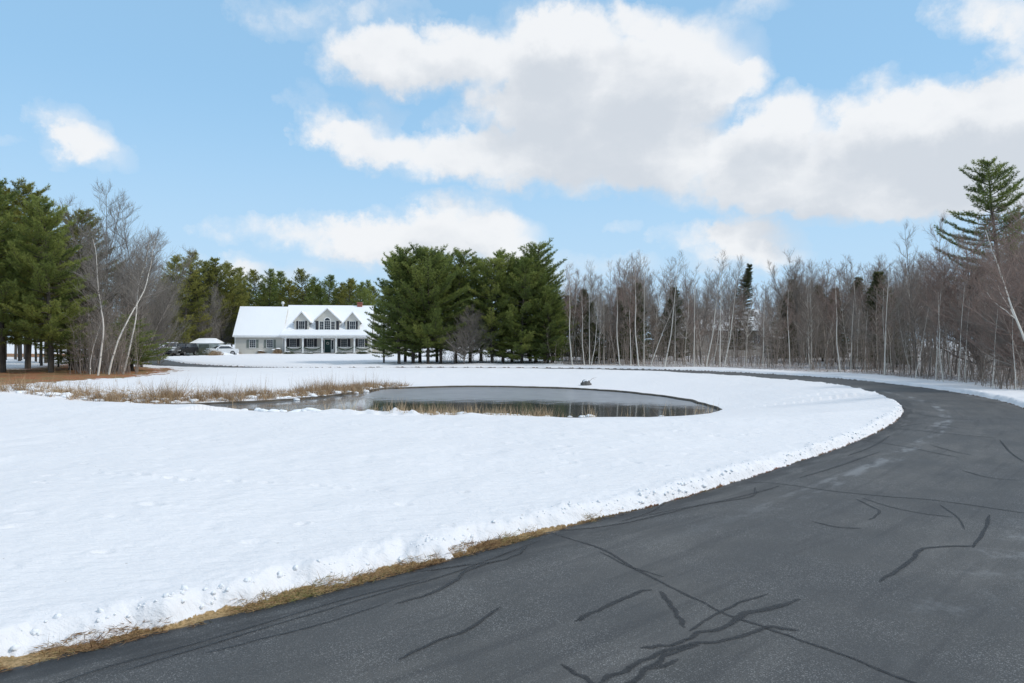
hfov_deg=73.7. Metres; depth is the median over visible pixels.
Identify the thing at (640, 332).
conifer tree
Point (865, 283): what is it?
leafless tree
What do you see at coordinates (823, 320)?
conifer tree
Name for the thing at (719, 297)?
leafless tree
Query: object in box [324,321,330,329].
window
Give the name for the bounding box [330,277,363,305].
pine tree
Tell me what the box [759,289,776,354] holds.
leafless tree
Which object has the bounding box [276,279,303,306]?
pine tree
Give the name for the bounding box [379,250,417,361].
pine tree
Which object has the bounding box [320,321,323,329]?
window
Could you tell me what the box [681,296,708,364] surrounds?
leafless tree
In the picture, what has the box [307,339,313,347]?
window
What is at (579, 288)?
leafless tree
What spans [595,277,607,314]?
leafless tree
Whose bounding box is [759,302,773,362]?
leafless tree
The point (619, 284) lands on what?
leafless tree
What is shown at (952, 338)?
leafless tree
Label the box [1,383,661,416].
reeds
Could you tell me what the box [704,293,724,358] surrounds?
leafless tree
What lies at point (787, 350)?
conifer tree
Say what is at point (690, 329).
leafless tree
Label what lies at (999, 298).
leafless tree
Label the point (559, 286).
pine tree
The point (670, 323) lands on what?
conifer tree
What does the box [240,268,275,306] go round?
pine tree
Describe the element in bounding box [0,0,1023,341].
sky
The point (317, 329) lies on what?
cape house
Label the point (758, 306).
leafless tree
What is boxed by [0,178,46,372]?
pine tree
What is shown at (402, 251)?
pine tree
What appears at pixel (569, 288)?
birch tree
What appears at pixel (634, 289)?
birch tree
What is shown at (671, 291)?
leafless tree
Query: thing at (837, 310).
leafless tree
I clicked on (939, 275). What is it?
leafless tree
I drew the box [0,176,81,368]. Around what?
pine tree
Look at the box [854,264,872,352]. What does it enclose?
leafless tree
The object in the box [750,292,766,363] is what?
leafless tree
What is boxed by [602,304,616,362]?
leafless tree
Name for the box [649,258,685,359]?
leafless tree
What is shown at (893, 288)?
leafless tree
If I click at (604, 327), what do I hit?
leafless tree
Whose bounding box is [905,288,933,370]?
leafless tree
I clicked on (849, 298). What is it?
leafless tree
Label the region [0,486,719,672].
dry grass
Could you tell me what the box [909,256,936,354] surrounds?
leafless tree
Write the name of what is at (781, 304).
leafless tree
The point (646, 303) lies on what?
birch tree
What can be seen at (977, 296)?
leafless tree
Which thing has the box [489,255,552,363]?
pine tree
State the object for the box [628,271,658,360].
leafless tree
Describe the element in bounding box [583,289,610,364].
leafless tree
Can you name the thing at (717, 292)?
birch tree
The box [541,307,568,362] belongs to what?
conifer tree
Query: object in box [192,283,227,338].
leafless tree
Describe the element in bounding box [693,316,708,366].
leafless tree
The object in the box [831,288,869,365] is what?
leafless tree
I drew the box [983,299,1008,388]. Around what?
birch tree
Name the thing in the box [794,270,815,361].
leafless tree
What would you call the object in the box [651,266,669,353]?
leafless tree
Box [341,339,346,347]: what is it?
window
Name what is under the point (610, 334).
leafless tree
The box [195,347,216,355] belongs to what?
shrub
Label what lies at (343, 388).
reeds
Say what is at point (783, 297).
leafless tree
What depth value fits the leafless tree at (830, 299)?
60.74 m
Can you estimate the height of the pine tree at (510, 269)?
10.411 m
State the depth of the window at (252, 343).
103.43 m
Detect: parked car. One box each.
[171,343,198,355]
[202,345,238,354]
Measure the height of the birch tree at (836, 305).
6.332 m
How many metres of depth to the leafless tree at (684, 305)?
69.96 m
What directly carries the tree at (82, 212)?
on the snowy ground at (122, 510)
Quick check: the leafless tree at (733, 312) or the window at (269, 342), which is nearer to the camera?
the leafless tree at (733, 312)
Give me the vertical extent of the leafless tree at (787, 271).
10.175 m
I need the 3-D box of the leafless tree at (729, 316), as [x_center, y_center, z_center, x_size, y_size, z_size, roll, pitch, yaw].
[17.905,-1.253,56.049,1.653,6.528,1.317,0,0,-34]
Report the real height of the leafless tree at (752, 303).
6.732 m
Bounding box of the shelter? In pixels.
[189,338,225,354]
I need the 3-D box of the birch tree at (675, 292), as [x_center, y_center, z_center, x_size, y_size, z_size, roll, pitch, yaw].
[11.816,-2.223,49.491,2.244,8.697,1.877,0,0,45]
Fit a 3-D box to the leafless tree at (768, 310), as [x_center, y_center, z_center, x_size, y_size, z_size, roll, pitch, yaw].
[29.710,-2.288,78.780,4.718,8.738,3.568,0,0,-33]
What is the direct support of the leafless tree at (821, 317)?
on the snowy ground at (122, 510)
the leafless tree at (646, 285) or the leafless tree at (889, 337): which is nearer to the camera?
the leafless tree at (889, 337)
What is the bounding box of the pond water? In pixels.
[209,387,717,416]
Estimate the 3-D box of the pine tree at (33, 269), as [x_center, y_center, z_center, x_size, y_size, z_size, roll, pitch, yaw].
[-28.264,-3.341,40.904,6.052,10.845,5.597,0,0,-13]
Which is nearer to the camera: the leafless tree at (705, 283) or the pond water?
the pond water
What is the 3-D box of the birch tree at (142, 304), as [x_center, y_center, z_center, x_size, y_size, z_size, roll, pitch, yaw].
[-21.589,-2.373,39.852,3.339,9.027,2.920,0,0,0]
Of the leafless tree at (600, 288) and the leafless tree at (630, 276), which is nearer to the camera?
the leafless tree at (630, 276)
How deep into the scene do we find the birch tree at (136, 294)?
39.44 m
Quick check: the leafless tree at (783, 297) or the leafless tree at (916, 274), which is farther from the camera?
the leafless tree at (916, 274)
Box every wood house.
[671,309,763,355]
[758,327,801,356]
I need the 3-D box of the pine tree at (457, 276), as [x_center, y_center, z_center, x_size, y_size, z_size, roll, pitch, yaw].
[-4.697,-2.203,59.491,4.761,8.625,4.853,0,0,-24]
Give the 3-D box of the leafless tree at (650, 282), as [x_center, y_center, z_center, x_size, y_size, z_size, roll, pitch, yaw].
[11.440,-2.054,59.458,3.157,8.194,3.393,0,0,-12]
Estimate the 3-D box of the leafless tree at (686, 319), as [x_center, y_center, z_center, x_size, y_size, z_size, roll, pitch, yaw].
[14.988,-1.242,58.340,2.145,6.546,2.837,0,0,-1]
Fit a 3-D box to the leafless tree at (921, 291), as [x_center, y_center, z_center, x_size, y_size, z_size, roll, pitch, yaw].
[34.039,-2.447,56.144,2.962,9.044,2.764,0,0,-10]
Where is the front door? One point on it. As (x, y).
(327, 342)
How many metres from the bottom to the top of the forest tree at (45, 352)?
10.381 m
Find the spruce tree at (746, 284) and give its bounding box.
[719,263,757,356]
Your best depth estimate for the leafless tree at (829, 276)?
68.35 m
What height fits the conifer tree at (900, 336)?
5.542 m
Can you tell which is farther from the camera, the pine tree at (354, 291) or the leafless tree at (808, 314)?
the pine tree at (354, 291)
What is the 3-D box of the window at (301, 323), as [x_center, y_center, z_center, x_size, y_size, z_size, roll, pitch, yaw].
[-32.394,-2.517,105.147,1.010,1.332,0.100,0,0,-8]
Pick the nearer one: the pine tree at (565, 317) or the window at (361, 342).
the pine tree at (565, 317)
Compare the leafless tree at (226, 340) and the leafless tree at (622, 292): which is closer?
the leafless tree at (622, 292)
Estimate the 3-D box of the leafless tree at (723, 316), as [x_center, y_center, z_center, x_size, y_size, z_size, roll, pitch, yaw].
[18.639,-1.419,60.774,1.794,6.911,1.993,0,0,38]
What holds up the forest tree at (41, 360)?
on the snowy ground at (122, 510)
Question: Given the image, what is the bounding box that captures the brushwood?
[43,288,1023,389]
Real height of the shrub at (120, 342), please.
3.156 m
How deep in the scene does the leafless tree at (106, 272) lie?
46.51 m
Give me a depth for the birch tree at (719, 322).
50.04 m
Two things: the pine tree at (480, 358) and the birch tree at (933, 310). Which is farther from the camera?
the pine tree at (480, 358)
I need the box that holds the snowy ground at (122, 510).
[0,342,1023,669]
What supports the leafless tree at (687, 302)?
on the snowy ground at (122, 510)
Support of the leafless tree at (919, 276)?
on the snowy ground at (122, 510)
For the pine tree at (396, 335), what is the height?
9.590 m
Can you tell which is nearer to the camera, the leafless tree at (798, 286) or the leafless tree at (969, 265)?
the leafless tree at (969, 265)
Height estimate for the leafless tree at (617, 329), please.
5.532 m
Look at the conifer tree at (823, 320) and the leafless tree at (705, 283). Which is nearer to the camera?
the leafless tree at (705, 283)
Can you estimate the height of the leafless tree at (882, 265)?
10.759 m
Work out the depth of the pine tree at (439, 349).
57.93 m
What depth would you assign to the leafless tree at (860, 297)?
47.09 m
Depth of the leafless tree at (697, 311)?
64.61 m
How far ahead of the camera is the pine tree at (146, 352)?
43.02 m
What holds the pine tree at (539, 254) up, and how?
on the snowy ground at (122, 510)
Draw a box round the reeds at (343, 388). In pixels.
[0,364,718,416]
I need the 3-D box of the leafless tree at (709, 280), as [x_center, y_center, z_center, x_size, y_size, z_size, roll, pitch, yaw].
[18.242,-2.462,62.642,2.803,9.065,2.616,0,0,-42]
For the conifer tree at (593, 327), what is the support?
on the snowy ground at (122, 510)
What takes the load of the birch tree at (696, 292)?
on the snowy ground at (122, 510)
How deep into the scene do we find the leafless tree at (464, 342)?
56.07 m
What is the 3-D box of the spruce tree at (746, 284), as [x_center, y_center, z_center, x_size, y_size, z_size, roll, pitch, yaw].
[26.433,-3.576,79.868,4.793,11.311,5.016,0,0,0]
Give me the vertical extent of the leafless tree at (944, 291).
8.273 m
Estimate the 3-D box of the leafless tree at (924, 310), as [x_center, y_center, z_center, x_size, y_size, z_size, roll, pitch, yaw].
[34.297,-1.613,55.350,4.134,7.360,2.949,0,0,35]
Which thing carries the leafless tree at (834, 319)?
on the snowy ground at (122, 510)
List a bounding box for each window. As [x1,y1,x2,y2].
[249,340,255,347]
[267,340,272,347]
[290,339,296,347]
[299,321,304,328]
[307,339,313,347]
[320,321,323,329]
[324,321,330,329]
[331,321,334,329]
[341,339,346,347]
[349,321,355,329]
[358,339,364,347]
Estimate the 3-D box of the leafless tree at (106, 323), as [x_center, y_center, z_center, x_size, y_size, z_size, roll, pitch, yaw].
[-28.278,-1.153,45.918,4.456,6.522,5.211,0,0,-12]
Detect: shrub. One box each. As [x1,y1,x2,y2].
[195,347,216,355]
[207,350,223,355]
[272,348,282,353]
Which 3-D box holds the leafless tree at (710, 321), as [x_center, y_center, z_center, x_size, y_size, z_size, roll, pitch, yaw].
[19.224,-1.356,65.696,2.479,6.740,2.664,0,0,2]
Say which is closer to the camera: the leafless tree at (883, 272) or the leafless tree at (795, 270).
the leafless tree at (883, 272)
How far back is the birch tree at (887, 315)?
36.19 m
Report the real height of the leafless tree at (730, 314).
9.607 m
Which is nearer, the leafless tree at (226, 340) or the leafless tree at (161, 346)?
the leafless tree at (161, 346)
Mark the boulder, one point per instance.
(584, 382)
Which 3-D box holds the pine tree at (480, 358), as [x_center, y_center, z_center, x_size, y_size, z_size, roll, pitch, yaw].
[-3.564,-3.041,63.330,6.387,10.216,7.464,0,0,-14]
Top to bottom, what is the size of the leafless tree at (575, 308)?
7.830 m
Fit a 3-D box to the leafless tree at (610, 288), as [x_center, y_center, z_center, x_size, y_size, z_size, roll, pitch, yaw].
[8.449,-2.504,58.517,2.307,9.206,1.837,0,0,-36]
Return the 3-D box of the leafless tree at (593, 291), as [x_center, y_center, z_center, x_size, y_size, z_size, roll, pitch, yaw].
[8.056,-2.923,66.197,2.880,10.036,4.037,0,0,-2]
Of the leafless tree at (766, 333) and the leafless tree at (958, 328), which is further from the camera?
the leafless tree at (766, 333)
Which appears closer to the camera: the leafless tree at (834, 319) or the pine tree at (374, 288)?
the leafless tree at (834, 319)
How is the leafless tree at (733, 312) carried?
on the snowy ground at (122, 510)
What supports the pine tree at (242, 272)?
on the snowy ground at (122, 510)
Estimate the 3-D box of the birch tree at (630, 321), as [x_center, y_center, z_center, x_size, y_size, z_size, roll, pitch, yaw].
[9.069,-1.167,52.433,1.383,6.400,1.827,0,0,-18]
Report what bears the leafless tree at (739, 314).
on the snowy ground at (122, 510)
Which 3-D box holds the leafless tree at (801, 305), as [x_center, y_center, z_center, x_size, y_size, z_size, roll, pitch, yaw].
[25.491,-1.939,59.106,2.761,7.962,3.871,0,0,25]
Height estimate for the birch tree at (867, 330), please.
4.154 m
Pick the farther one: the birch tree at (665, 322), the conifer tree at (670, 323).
the conifer tree at (670, 323)
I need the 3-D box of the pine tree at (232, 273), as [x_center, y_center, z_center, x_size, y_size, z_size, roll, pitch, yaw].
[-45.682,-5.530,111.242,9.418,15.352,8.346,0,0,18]
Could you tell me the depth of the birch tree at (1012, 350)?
26.09 m
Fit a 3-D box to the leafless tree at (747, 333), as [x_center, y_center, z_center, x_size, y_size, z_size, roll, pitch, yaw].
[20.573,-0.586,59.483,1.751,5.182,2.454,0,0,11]
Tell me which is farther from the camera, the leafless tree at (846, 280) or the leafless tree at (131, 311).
the leafless tree at (846, 280)
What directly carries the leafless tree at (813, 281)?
on the snowy ground at (122, 510)
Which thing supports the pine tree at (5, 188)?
on the snowy ground at (122, 510)
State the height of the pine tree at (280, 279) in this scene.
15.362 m
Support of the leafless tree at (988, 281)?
on the snowy ground at (122, 510)
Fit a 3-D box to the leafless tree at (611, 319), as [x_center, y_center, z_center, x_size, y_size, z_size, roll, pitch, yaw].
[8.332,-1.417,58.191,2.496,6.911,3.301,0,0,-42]
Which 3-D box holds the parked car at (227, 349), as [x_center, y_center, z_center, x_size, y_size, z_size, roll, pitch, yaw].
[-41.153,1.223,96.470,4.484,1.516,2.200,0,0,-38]
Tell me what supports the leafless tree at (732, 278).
on the snowy ground at (122, 510)
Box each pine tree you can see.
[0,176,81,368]
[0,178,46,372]
[0,186,27,341]
[0,194,108,372]
[20,219,65,362]
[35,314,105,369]
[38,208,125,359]
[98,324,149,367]
[105,314,172,370]
[148,254,193,354]
[159,250,227,342]
[170,261,234,342]
[191,257,245,342]
[216,262,257,343]
[230,267,257,311]
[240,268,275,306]
[247,268,282,306]
[264,270,290,306]
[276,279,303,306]
[286,268,318,306]
[302,274,338,304]
[302,276,330,304]
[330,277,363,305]
[332,282,350,304]
[346,282,372,305]
[347,281,358,303]
[354,279,374,302]
[363,288,380,313]
[363,297,402,362]
[364,252,444,363]
[365,286,381,313]
[376,244,449,362]
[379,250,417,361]
[388,242,471,363]
[393,246,443,361]
[418,257,464,363]
[427,247,478,361]
[438,247,499,362]
[438,266,489,362]
[455,256,497,360]
[460,253,528,362]
[473,249,529,361]
[486,256,543,361]
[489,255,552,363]
[496,238,578,362]
[517,252,564,360]
[523,284,572,362]
[527,263,573,361]
[527,294,574,362]
[934,156,1023,365]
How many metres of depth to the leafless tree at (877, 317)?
45.59 m
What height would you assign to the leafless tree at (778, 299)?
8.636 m
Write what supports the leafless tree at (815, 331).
on the snowy ground at (122, 510)
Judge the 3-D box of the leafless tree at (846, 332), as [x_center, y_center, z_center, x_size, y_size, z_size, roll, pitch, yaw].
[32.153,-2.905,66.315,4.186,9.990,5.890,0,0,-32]
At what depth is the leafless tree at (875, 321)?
46.89 m
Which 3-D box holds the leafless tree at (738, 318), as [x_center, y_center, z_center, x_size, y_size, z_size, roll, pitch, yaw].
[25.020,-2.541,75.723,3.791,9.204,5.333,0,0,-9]
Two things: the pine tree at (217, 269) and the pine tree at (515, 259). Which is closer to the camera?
the pine tree at (515, 259)
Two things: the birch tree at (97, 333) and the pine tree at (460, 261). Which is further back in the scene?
the pine tree at (460, 261)
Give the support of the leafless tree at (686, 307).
on the snowy ground at (122, 510)
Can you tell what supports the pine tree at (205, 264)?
on the snowy ground at (122, 510)
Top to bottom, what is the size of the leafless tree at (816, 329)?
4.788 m
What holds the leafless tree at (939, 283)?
on the snowy ground at (122, 510)
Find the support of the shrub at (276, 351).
on the snowy ground at (122, 510)
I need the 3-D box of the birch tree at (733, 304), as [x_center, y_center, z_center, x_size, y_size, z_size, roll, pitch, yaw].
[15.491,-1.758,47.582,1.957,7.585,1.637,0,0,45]
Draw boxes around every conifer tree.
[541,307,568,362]
[563,295,579,357]
[565,289,602,356]
[572,302,606,363]
[597,306,618,359]
[601,300,632,361]
[613,283,651,363]
[643,308,664,353]
[651,302,679,357]
[660,286,698,360]
[764,291,802,358]
[802,284,839,360]
[812,288,849,361]
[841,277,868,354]
[850,271,910,364]
[880,293,912,366]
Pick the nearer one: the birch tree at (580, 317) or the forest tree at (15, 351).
the birch tree at (580, 317)
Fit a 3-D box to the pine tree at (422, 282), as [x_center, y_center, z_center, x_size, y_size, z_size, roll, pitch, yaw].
[-6.675,-3.015,55.874,6.401,10.238,7.480,0,0,29]
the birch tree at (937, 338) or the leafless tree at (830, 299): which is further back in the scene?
the leafless tree at (830, 299)
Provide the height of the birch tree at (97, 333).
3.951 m
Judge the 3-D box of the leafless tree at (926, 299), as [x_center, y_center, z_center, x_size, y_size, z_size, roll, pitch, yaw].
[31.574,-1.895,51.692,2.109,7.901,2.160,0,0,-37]
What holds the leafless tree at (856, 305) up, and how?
on the snowy ground at (122, 510)
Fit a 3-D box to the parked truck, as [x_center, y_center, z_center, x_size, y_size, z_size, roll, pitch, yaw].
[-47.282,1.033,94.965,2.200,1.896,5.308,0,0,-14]
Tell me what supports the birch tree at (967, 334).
on the snowy ground at (122, 510)
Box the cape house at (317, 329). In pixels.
[232,301,402,353]
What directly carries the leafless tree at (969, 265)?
on the snowy ground at (122, 510)
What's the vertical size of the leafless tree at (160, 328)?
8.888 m
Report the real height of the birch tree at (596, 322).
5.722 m
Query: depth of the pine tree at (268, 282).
120.33 m
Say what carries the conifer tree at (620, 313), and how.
on the snowy ground at (122, 510)
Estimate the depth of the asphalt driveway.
5.31 m
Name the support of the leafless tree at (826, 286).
on the snowy ground at (122, 510)
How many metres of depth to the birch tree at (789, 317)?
46.13 m
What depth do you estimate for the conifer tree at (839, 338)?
60.25 m
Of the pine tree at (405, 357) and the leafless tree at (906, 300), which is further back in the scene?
the pine tree at (405, 357)
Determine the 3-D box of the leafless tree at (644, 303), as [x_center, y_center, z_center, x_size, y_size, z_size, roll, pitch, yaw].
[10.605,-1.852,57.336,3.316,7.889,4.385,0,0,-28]
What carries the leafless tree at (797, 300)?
on the snowy ground at (122, 510)
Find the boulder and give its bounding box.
[580,380,591,385]
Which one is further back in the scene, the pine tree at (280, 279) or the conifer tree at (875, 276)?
the pine tree at (280, 279)
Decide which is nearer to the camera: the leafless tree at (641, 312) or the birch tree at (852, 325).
the birch tree at (852, 325)
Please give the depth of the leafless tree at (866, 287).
50.88 m
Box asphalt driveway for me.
[0,355,1023,682]
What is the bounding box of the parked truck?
[162,342,181,355]
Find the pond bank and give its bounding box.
[176,385,722,417]
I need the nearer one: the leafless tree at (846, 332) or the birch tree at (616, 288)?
the birch tree at (616, 288)
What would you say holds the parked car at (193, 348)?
on the asphalt driveway
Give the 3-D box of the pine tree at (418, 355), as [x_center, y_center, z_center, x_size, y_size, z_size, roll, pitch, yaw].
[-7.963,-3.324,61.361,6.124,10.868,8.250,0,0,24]
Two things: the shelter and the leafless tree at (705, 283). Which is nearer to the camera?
the leafless tree at (705, 283)
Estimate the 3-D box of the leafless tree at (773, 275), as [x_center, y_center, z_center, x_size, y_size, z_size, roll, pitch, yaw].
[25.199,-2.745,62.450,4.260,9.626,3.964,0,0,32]
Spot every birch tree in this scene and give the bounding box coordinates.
[66,223,130,374]
[88,308,106,373]
[104,226,169,370]
[108,233,176,374]
[559,263,579,365]
[573,285,589,365]
[578,270,603,364]
[587,293,606,365]
[596,282,618,326]
[605,264,625,365]
[619,287,638,365]
[620,252,646,365]
[633,263,661,365]
[650,293,680,366]
[660,252,690,366]
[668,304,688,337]
[681,261,712,366]
[702,249,731,366]
[706,256,741,366]
[711,287,731,366]
[721,262,746,366]
[755,297,775,368]
[774,286,801,368]
[823,270,845,371]
[843,296,861,371]
[858,305,876,371]
[869,259,909,375]
[869,284,896,373]
[913,303,934,378]
[923,285,950,380]
[926,286,950,381]
[946,277,980,381]
[954,292,979,375]
[962,207,1023,339]
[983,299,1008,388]
[998,308,1022,389]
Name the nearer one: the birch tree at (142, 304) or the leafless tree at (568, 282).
the birch tree at (142, 304)
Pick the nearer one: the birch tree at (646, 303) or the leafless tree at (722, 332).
the birch tree at (646, 303)
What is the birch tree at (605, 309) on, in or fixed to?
on the snowy ground at (122, 510)
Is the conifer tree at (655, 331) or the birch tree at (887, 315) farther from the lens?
the conifer tree at (655, 331)
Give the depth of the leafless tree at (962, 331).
38.70 m
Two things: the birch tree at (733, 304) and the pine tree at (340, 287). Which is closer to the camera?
the birch tree at (733, 304)
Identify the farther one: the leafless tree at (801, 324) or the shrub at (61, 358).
the leafless tree at (801, 324)
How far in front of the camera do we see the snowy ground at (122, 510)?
10.04 m
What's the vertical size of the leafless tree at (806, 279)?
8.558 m
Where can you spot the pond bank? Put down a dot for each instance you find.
(631, 392)
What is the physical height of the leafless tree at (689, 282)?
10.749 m
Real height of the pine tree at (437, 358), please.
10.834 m
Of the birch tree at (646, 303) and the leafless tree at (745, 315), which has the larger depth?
the leafless tree at (745, 315)
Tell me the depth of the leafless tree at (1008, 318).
26.84 m
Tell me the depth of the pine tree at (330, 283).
121.77 m
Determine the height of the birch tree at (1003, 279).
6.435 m
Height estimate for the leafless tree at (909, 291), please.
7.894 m
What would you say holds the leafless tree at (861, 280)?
on the snowy ground at (122, 510)
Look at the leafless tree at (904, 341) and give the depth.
37.73 m
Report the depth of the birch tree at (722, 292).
48.24 m
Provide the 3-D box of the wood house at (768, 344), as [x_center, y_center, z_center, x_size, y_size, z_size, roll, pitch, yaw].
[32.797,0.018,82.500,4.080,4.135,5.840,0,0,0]
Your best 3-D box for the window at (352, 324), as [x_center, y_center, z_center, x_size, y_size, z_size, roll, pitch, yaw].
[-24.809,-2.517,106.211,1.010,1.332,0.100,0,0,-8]
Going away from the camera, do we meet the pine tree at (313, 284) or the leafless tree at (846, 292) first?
the leafless tree at (846, 292)
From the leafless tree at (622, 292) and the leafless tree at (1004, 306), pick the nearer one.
the leafless tree at (1004, 306)
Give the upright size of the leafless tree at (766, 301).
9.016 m
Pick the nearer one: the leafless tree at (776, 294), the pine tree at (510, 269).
the pine tree at (510, 269)
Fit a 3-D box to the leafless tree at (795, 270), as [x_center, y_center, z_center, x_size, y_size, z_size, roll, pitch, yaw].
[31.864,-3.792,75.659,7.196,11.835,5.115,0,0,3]
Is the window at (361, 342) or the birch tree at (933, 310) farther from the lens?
the window at (361, 342)
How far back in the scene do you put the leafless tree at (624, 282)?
71.24 m
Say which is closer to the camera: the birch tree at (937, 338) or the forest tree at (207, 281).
the birch tree at (937, 338)
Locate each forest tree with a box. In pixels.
[5,259,20,360]
[14,344,16,359]
[34,241,42,365]
[44,341,46,362]
[67,270,97,366]
[72,260,99,368]
[185,277,208,337]
[193,270,215,300]
[196,285,212,337]
[224,277,241,346]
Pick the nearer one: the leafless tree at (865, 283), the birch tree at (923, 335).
the birch tree at (923, 335)
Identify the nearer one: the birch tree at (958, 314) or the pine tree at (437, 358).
the birch tree at (958, 314)
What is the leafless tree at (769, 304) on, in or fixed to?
on the snowy ground at (122, 510)
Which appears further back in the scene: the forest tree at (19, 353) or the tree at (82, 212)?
the forest tree at (19, 353)
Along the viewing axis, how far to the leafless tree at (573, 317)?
58.87 m
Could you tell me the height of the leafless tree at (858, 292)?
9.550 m
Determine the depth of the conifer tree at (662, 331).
76.70 m
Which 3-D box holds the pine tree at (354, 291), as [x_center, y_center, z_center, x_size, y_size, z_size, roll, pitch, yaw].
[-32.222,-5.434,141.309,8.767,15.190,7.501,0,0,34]
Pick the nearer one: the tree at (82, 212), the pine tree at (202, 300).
the tree at (82, 212)
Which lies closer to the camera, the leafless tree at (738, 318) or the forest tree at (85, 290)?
the forest tree at (85, 290)
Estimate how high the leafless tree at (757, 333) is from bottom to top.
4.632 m
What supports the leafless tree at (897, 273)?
on the snowy ground at (122, 510)
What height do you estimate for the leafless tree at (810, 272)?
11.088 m
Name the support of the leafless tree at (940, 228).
on the snowy ground at (122, 510)
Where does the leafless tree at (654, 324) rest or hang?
on the snowy ground at (122, 510)
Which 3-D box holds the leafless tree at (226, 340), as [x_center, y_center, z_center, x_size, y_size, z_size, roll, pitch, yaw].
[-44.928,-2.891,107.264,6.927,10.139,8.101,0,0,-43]
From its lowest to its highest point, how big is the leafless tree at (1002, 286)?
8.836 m
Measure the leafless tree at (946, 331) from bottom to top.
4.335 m
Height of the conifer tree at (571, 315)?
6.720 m
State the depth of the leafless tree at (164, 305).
49.95 m
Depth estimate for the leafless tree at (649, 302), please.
69.82 m
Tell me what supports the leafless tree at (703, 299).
on the snowy ground at (122, 510)
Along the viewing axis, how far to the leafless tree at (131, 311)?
54.23 m
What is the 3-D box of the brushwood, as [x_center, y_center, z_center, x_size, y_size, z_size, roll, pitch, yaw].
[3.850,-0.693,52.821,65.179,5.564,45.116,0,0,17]
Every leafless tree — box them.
[20,178,164,327]
[66,275,126,354]
[103,257,173,342]
[110,223,196,366]
[114,267,194,364]
[115,256,194,363]
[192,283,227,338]
[209,293,235,344]
[439,305,498,363]
[558,266,578,301]
[561,277,585,358]
[562,286,584,360]
[565,287,576,359]
[570,277,590,326]
[571,268,595,357]
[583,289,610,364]
[584,261,604,358]
[587,280,601,357]
[590,285,621,362]
[594,275,613,303]
[594,296,610,351]
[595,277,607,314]
[597,260,620,360]
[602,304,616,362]
[606,309,617,358]
[607,258,647,358]
[607,304,623,361]
[611,260,628,324]
[614,269,646,337]
[614,273,655,360]
[615,268,626,298]
[616,256,647,362]
[619,251,650,361]
[625,271,661,349]
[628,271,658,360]
[637,267,659,359]
[645,295,663,360]
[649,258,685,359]
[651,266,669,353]
[655,272,693,360]
[669,297,706,361]
[673,291,699,358]
[678,280,698,350]
[679,265,704,348]
[679,278,700,356]
[681,284,699,358]
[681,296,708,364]
[682,286,712,356]
[684,279,728,364]
[688,273,720,359]
[690,317,701,351]
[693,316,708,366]
[700,269,725,344]
[700,294,717,363]
[701,295,719,350]
[702,271,732,359]
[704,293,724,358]
[715,255,747,361]
[716,289,728,355]
[717,312,730,351]
[719,273,743,354]
[721,287,737,363]
[725,279,749,357]
[726,281,742,354]
[733,286,745,350]
[734,282,760,359]
[734,290,756,353]
[741,309,755,362]
[749,310,771,361]
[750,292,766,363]
[752,288,772,360]
[752,310,785,365]
[754,280,785,345]
[759,286,775,349]
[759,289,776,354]
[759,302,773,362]
[761,268,794,363]
[762,298,780,363]
[766,259,807,360]
[769,278,786,336]
[769,283,791,338]
[771,282,796,361]
[774,265,814,360]
[775,261,832,362]
[783,250,815,362]
[786,256,811,354]
[786,291,813,365]
[788,279,823,367]
[793,259,820,324]
[793,275,815,361]
[794,264,825,359]
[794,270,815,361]
[795,301,828,368]
[802,264,827,357]
[802,302,831,360]
[809,288,827,361]
[813,263,839,362]
[815,257,836,359]
[815,281,834,362]
[817,275,855,361]
[823,287,847,363]
[827,263,873,358]
[828,269,858,365]
[828,284,841,363]
[830,272,873,368]
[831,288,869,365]
[832,263,857,346]
[833,255,863,333]
[839,267,873,327]
[842,255,865,334]
[844,262,885,361]
[845,272,857,361]
[847,261,880,359]
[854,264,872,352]
[854,266,873,314]
[856,286,876,351]
[860,273,896,367]
[864,284,890,359]
[866,269,913,360]
[868,254,891,285]
[870,261,903,330]
[872,255,900,364]
[872,257,918,371]
[880,301,893,369]
[881,274,912,372]
[885,223,921,370]
[891,298,912,373]
[892,251,914,304]
[892,262,954,375]
[894,274,922,331]
[895,229,1017,374]
[898,218,1023,379]
[898,260,931,367]
[899,252,930,343]
[899,253,926,305]
[903,261,961,374]
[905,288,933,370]
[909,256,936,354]
[910,261,932,345]
[914,268,933,362]
[914,277,945,356]
[918,211,956,363]
[921,233,974,372]
[930,198,1023,382]
[932,296,963,377]
[935,283,958,369]
[936,270,974,372]
[940,321,949,375]
[952,273,976,374]
[960,225,1023,362]
[962,248,979,299]
[963,242,1023,383]
[969,247,996,366]
[982,258,1014,378]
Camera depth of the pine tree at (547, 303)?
56.21 m
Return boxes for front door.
[325,340,330,352]
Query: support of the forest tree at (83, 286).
on the snowy ground at (122, 510)
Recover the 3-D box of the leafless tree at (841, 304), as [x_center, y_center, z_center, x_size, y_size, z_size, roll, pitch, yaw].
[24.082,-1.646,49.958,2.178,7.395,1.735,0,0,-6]
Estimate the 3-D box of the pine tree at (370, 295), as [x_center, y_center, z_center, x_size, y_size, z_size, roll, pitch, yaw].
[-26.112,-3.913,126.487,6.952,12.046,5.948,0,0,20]
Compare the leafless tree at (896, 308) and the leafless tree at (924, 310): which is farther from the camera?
the leafless tree at (924, 310)
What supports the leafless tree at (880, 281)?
on the snowy ground at (122, 510)
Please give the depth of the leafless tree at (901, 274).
65.63 m
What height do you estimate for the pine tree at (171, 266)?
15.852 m
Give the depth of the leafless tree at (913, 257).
43.74 m

